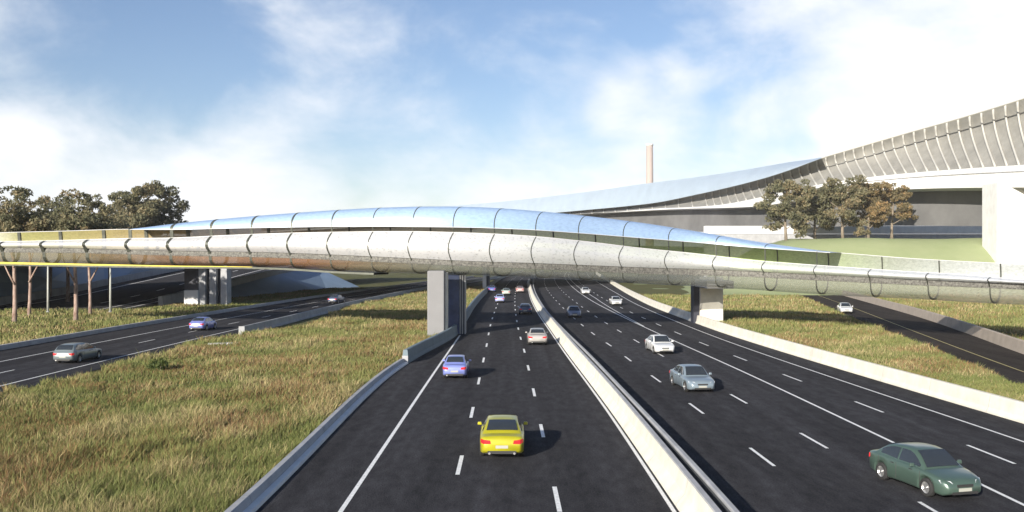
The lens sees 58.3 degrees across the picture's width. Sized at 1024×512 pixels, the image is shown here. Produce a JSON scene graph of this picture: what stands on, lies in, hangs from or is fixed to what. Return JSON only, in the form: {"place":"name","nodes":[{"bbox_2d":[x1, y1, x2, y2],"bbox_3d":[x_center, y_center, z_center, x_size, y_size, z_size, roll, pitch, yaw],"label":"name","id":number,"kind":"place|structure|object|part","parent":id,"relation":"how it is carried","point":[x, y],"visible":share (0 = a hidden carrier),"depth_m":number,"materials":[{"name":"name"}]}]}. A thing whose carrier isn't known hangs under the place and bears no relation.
{"place":"outdoors","nodes":[
{"label":"outdoors","id":0,"kind":"place"},
{"bbox_2d":[0,277,505,392],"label":"road","id":1,"kind":"structure","parent":0,"point":[25,366],"depth_m":89.02,"materials":[{"name":"black asphalt"}]},
{"bbox_2d":[53,342,101,362],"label":"car","id":2,"kind":"object","parent":1,"relation":"on","point":[78,352],"visible":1,"depth_m":70.17,"materials":[{"name":"grey paint"}]},
{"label":"rear window","id":3,"kind":"part","parent":2,"relation":"part of","materials":[{"name":"grey glass"}]},
{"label":"side window","id":4,"kind":"part","parent":2,"relation":"part of","materials":[{"name":"grey glass"}]},
{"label":"side window","id":5,"kind":"part","parent":2,"relation":"part of","materials":[{"name":"grey glass"}]},
{"bbox_2d":[189,317,216,330],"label":"car","id":6,"kind":"object","parent":1,"relation":"on","point":[205,323],"visible":1,"depth_m":100.66,"materials":[{"name":"blue paint"}]},
{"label":"rear window","id":7,"kind":"part","parent":6,"relation":"part of","materials":[{"name":"grey glass"}]},
{"bbox_2d":[0,276,473,349],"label":"concrete barrier","id":8,"kind":"object","parent":1,"relation":"on","point":[51,338],"visible":0.81,"depth_m":110.92,"materials":[{"name":"grey concrete"}]},
{"bbox_2d":[328,294,344,302],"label":"car","id":9,"kind":"object","parent":1,"relation":"on","point":[336,298],"visible":1,"depth_m":159.28,"materials":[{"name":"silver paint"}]},
{"bbox_2d":[0,0,1023,224],"label":"sky","id":10,"kind":"structure","parent":0,"point":[247,108],"materials":[{"name":"blue"}]},
{"bbox_2d":[1,264,1023,473],"bbox_3d":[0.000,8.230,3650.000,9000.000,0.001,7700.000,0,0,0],"label":"ground","id":11,"kind":"structure","parent":0,"point":[406,274],"depth_m":335.55,"materials":[{"name":"soil"}]},
{"bbox_2d":[0,185,51,322],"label":"gum tree","id":12,"kind":"object","parent":11,"relation":"on","point":[10,222],"visible":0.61,"depth_m":111.07,"materials":[{"name":"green plant"}]},
{"bbox_2d":[10,193,52,315],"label":"gum tree","id":13,"kind":"object","parent":11,"relation":"on","point":[45,207],"visible":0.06,"depth_m":123.75,"materials":[{"name":"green plant"}]},
{"bbox_2d":[34,199,64,296],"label":"gum tree","id":14,"kind":"object","parent":11,"relation":"on","point":[50,268],"visible":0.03,"depth_m":163.94,"materials":[{"name":"green plant"}]},
{"bbox_2d":[46,258,56,312],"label":"light post","id":15,"kind":"object","parent":11,"relation":"on","point":[48,311],"visible":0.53,"depth_m":131.71,"materials":[{"name":"grey metal"}]},
{"bbox_2d":[42,199,91,301],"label":"gum tree","id":16,"kind":"object","parent":11,"relation":"on","point":[52,204],"visible":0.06,"depth_m":154.79,"materials":[{"name":"green plant"}]},
{"bbox_2d":[47,188,110,321],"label":"gum tree","id":17,"kind":"object","parent":11,"relation":"on","point":[84,219],"visible":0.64,"depth_m":113.22,"materials":[{"name":"green plant"}]},
{"bbox_2d":[0,267,159,296],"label":"noise wall","id":18,"kind":"structure","parent":11,"relation":"on","point":[39,280],"depth_m":168.89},
{"bbox_2d":[50,193,120,313],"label":"gum tree","id":19,"kind":"object","parent":11,"relation":"on","point":[103,211],"visible":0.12,"depth_m":126.00,"materials":[{"name":"green plant"}]},
{"bbox_2d":[109,258,118,311],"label":"light post","id":20,"kind":"object","parent":11,"relation":"on","point":[110,301],"visible":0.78,"depth_m":132.94,"materials":[{"name":"grey metal"}]},
{"bbox_2d":[97,199,131,296],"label":"gum tree","id":21,"kind":"object","parent":11,"relation":"on","point":[117,221],"visible":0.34,"depth_m":163.41,"materials":[{"name":"green plant"}]},
{"bbox_2d":[104,190,128,218],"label":"gum tree","id":22,"kind":"object","parent":11,"relation":"on","point":[121,209],"visible":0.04,"depth_m":248.37,"materials":[{"name":"green plant"}]},
{"bbox_2d":[107,182,171,227],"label":"gum tree","id":23,"kind":"object","parent":11,"relation":"on","point":[145,213],"visible":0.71,"depth_m":213.39,"materials":[{"name":"green plant"}]},
{"bbox_2d":[0,265,289,311],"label":"ramp","id":24,"kind":"structure","parent":11,"relation":"on","point":[140,292],"depth_m":170.71,"materials":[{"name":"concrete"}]},
{"bbox_2d":[0,268,183,304],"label":"concrete barrier","id":25,"kind":"object","parent":24,"relation":"on","point":[4,300],"visible":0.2,"depth_m":178.37,"materials":[{"name":"grey concrete"}]},
{"bbox_2d":[158,265,334,305],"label":"concrete barrier","id":26,"kind":"object","parent":24,"relation":"on","point":[174,298],"visible":0.32,"depth_m":194.72,"materials":[{"name":"grey concrete"}]},
{"bbox_2d":[145,357,169,370],"bbox_3d":[-24.543,7.638,63.787,1.871,1.334,1.282,0,0,25],"label":"bush","id":27,"kind":"object","parent":11,"relation":"on","point":[161,363],"visible":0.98,"depth_m":63.55,"materials":[{"name":"green plant"}]},
{"bbox_2d":[126,180,190,225],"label":"gum tree","id":28,"kind":"object","parent":11,"relation":"on","point":[170,212],"visible":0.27,"depth_m":225.21,"materials":[{"name":"green plant"}]},
{"bbox_2d":[0,286,366,344],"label":"verge grass","id":29,"kind":"structure","parent":11,"relation":"on","point":[98,319],"depth_m":122.75,"materials":[{"name":"green plant"}]},
{"bbox_2d":[184,268,230,305],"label":"overpass pier","id":30,"kind":"structure","parent":11,"relation":"on","point":[207,286],"depth_m":150.40,"materials":[{"name":"concrete"}]},
{"bbox_2d":[0,252,410,267],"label":"overpass","id":31,"kind":"object","parent":30,"relation":"on","point":[165,260],"visible":0.1,"depth_m":144.90,"materials":[{"name":"grey concrete"}]},
{"bbox_2d":[0,285,485,511],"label":"meadow grass","id":32,"kind":"structure","parent":11,"relation":"on","point":[78,443],"depth_m":45.59,"materials":[{"name":"green plant"}]},
{"bbox_2d":[231,267,357,297],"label":"abutment","id":33,"kind":"object","parent":11,"relation":"on","point":[293,281],"visible":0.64,"depth_m":215.74,"materials":[{"name":"grey concrete"}]},
{"bbox_2d":[224,359,407,511],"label":"concrete barrier","id":34,"kind":"object","parent":11,"relation":"on","point":[262,491],"visible":1,"depth_m":37.51,"materials":[{"name":"grey concrete"}]},
{"bbox_2d":[239,276,507,333],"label":"concrete barrier","id":35,"kind":"object","parent":11,"relation":"on","point":[280,321],"visible":0.57,"depth_m":122.79,"materials":[{"name":"grey concrete"}]},
{"bbox_2d":[427,270,447,335],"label":"footbridge pier","id":36,"kind":"structure","parent":11,"relation":"on","point":[437,301],"depth_m":91.60,"materials":[{"name":"concrete"}]},
{"bbox_2d":[0,206,1023,303],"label":"tube footbridge","id":37,"kind":"object","parent":36,"relation":"on","point":[480,237],"visible":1,"depth_m":96.93,"materials":[{"name":"metal"}]},
{"bbox_2d":[448,272,465,333],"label":"footbridge pier","id":38,"kind":"structure","parent":11,"relation":"on","point":[456,299],"depth_m":96.50,"materials":[{"name":"grey concrete"}]},
{"bbox_2d":[483,267,489,287],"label":"overpass pier","id":39,"kind":"structure","parent":11,"relation":"on","point":[486,276],"depth_m":222.00,"materials":[{"name":"concrete"}]},
{"bbox_2d":[646,143,652,182],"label":"chimney","id":40,"kind":"object","parent":11,"relation":"on","point":[649,162],"visible":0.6,"depth_m":896.98,"materials":[{"name":"concrete"}]},
{"bbox_2d":[691,277,733,322],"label":"footbridge pier","id":41,"kind":"structure","parent":11,"relation":"on","point":[706,297],"depth_m":111.50,"materials":[{"name":"concrete"}]},
{"bbox_2d":[447,98,1023,263],"bbox_3d":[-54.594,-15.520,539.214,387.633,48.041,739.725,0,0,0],"label":"building","id":42,"kind":"structure","parent":11,"relation":"on","point":[985,192],"depth_m":241.03,"materials":[{"name":"grey"}]},
{"bbox_2d":[596,272,1023,423],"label":"concrete barrier","id":43,"kind":"object","parent":11,"relation":"on","point":[999,405],"visible":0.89,"depth_m":61.21,"materials":[{"name":"white concrete"}]},
{"bbox_2d":[703,226,981,276],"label":"retaining wall","id":44,"kind":"structure","parent":11,"relation":"on","point":[757,234],"depth_m":284.00,"materials":[{"name":"grey concrete"}]},
{"bbox_2d":[842,290,1023,353],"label":"concrete barrier","id":45,"kind":"object","parent":11,"relation":"on","point":[1006,341],"visible":0.98,"depth_m":103.93,"materials":[{"name":"concrete"}]},
{"bbox_2d":[256,272,1023,511],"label":"motorway","id":46,"kind":"structure","parent":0,"point":[760,428],"depth_m":43.35,"materials":[{"name":"black asphalt"}]},
{"bbox_2d":[442,354,470,377],"bbox_3d":[-3.817,7.469,62.885,2.003,1.454,4.244,0,0,0],"label":"car","id":47,"kind":"object","parent":46,"relation":"on","point":[455,364],"visible":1,"depth_m":61.13,"materials":[{"name":"blue paint"}]},
{"bbox_3d":[-3.817,6.946,61.686,1.164,0.315,0.570,0,0,0],"label":"rear window","id":48,"kind":"part","parent":47,"relation":"part of","materials":[{"name":"grey glass"}]},
{"bbox_2d":[402,270,522,362],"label":"concrete barrier","id":49,"kind":"object","parent":46,"relation":"on","point":[416,350],"visible":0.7,"depth_m":84.02,"materials":[{"name":"grey concrete"}]},
{"bbox_2d":[488,286,496,291],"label":"car","id":50,"kind":"object","parent":46,"relation":"on","point":[491,288],"visible":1,"depth_m":207.49,"materials":[{"name":"blue paint"}]},
{"bbox_2d":[494,294,505,302],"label":"car","id":51,"kind":"object","parent":46,"relation":"on","point":[499,297],"visible":1,"depth_m":160.54,"materials":[{"name":"blue paint"}]},
{"bbox_2d":[478,414,527,455],"bbox_3d":[-0.406,7.470,38.996,2.163,1.451,4.594,0,0,0],"label":"car","id":52,"kind":"object","parent":46,"relation":"on","point":[501,433],"visible":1,"depth_m":37.15,"materials":[{"name":"yellow paint"}]},
{"bbox_3d":[-0.406,6.945,37.780,1.282,0.315,0.714,0,0,0],"label":"rear window","id":53,"kind":"part","parent":52,"relation":"part of","materials":[{"name":"grey glass"}]},
{"bbox_2d":[501,288,510,294],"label":"car","id":54,"kind":"object","parent":46,"relation":"on","point":[506,290],"visible":0.91,"depth_m":191.29,"materials":[{"name":"white paint"}]},
{"bbox_2d":[516,286,523,292],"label":"car","id":55,"kind":"object","parent":46,"relation":"on","point":[519,288],"visible":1,"depth_m":204.52,"materials":[{"name":"paint"}]},
{"bbox_2d":[518,303,531,313],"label":"car","id":56,"kind":"object","parent":46,"relation":"on","point":[525,308],"visible":1,"depth_m":128.49,"materials":[{"name":"grey paint"}]},
{"bbox_2d":[525,328,547,344],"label":"car","id":57,"kind":"object","parent":46,"relation":"on","point":[536,335],"visible":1,"depth_m":84.16,"materials":[{"name":"beige metal"}]},
{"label":"rear window","id":58,"kind":"part","parent":57,"relation":"part of","materials":[{"name":"grey glass"}]},
{"bbox_2d":[566,306,581,316],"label":"car","id":59,"kind":"object","parent":46,"relation":"on","point":[573,310],"visible":1,"depth_m":122.78,"materials":[{"name":"blue paint"}]},
{"bbox_2d":[581,287,589,293],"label":"car","id":60,"kind":"object","parent":46,"relation":"on","point":[585,290],"visible":1,"depth_m":197.05,"materials":[{"name":"white paint"}]},
{"bbox_2d":[609,296,621,304],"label":"car","id":61,"kind":"object","parent":46,"relation":"on","point":[615,300],"visible":1,"depth_m":152.76,"materials":[{"name":"white paint"}]},
{"bbox_2d":[528,270,739,511],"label":"median barrier","id":62,"kind":"object","parent":46,"relation":"on","point":[686,482],"visible":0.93,"depth_m":37.95,"materials":[{"name":"concrete"}]},
{"bbox_2d":[645,334,674,353],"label":"car","id":63,"kind":"object","parent":46,"relation":"on","point":[654,343],"visible":1,"depth_m":77.46,"materials":[{"name":"white paint"}]},
{"bbox_2d":[669,364,714,391],"bbox_3d":[11.150,7.469,56.938,2.123,1.454,4.594,0,0,-6],"label":"car","id":64,"kind":"object","parent":46,"relation":"on","point":[686,377],"visible":1,"depth_m":55.90,"materials":[{"name":"blue paint"}]},
{"bbox_3d":[10.470,7.058,56.558,0.175,0.428,1.115,0,0,-6],"label":"side window","id":65,"kind":"part","parent":64,"relation":"part of","materials":[{"name":"grey glass"}]},
{"bbox_2d":[869,441,980,496],"bbox_3d":[14.618,7.469,32.642,2.103,1.454,4.244,0,0,-14],"label":"car","id":66,"kind":"object","parent":46,"relation":"on","point":[929,470],"visible":1,"depth_m":31.82,"materials":[{"name":"green paint"}]},
{"bbox_3d":[13.742,7.046,33.240,0.169,0.389,0.925,0,0,-14],"label":"side window","id":67,"kind":"part","parent":66,"relation":"part of","materials":[{"name":"grey glass"}]},
{"bbox_3d":[14.005,7.058,32.172,0.173,0.427,1.115,0,0,-14],"label":"side window","id":68,"kind":"part","parent":66,"relation":"part of","materials":[{"name":"grey glass"}]},
{"bbox_2d":[641,292,1023,401],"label":"slope grass","id":69,"kind":"structure","parent":0,"point":[813,324],"depth_m":89.32,"materials":[{"name":"green plant"}]},
{"bbox_2d":[653,238,1023,294],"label":"mound","id":70,"kind":"object","parent":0,"point":[965,249],"visible":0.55,"depth_m":206.20,"materials":[{"name":"green plant"}]},
{"bbox_2d":[753,179,816,240],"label":"gum tree","id":71,"kind":"object","parent":70,"relation":"on","point":[796,213],"visible":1,"depth_m":220.18,"materials":[{"name":"green plant"}]},
{"bbox_2d":[793,229,806,238],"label":"shrub","id":72,"kind":"object","parent":70,"relation":"on","point":[801,233],"visible":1,"depth_m":215.71,"materials":[{"name":"grey plant"}]},
{"bbox_2d":[796,186,840,238],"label":"gum tree","id":73,"kind":"object","parent":70,"relation":"on","point":[812,216],"visible":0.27,"depth_m":226.33,"materials":[{"name":"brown plant"}]},
{"bbox_2d":[810,175,869,237],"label":"gum tree","id":74,"kind":"object","parent":70,"relation":"on","point":[852,196],"visible":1,"depth_m":220.42,"materials":[{"name":"green plant"}]},
{"bbox_2d":[853,226,870,237],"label":"shrub","id":75,"kind":"object","parent":70,"relation":"on","point":[859,231],"visible":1,"depth_m":215.83,"materials":[{"name":"brown plant"}]},
{"bbox_2d":[848,180,890,237],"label":"gum tree","id":76,"kind":"object","parent":70,"relation":"on","point":[873,209],"visible":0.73,"depth_m":223.94,"materials":[{"name":"brown plant"}]},
{"bbox_2d":[877,182,918,238],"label":"gum tree","id":77,"kind":"object","parent":70,"relation":"on","point":[905,212],"visible":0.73,"depth_m":228.56,"materials":[{"name":"brown plant"}]},
{"bbox_2d":[802,295,1023,383],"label":"slip road","id":78,"kind":"structure","parent":0,"point":[999,360],"depth_m":93.44,"materials":[{"name":"black asphalt"}]},
{"bbox_2d":[837,302,852,312],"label":"car","id":79,"kind":"object","parent":78,"relation":"on","point":[844,307],"visible":0.91,"depth_m":131.65,"materials":[{"name":"white paint"}]},
{"bbox_2d":[865,291,1023,339],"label":"field grass","id":80,"kind":"structure","parent":0,"point":[971,310],"depth_m":142.05,"materials":[{"name":"green plant"}]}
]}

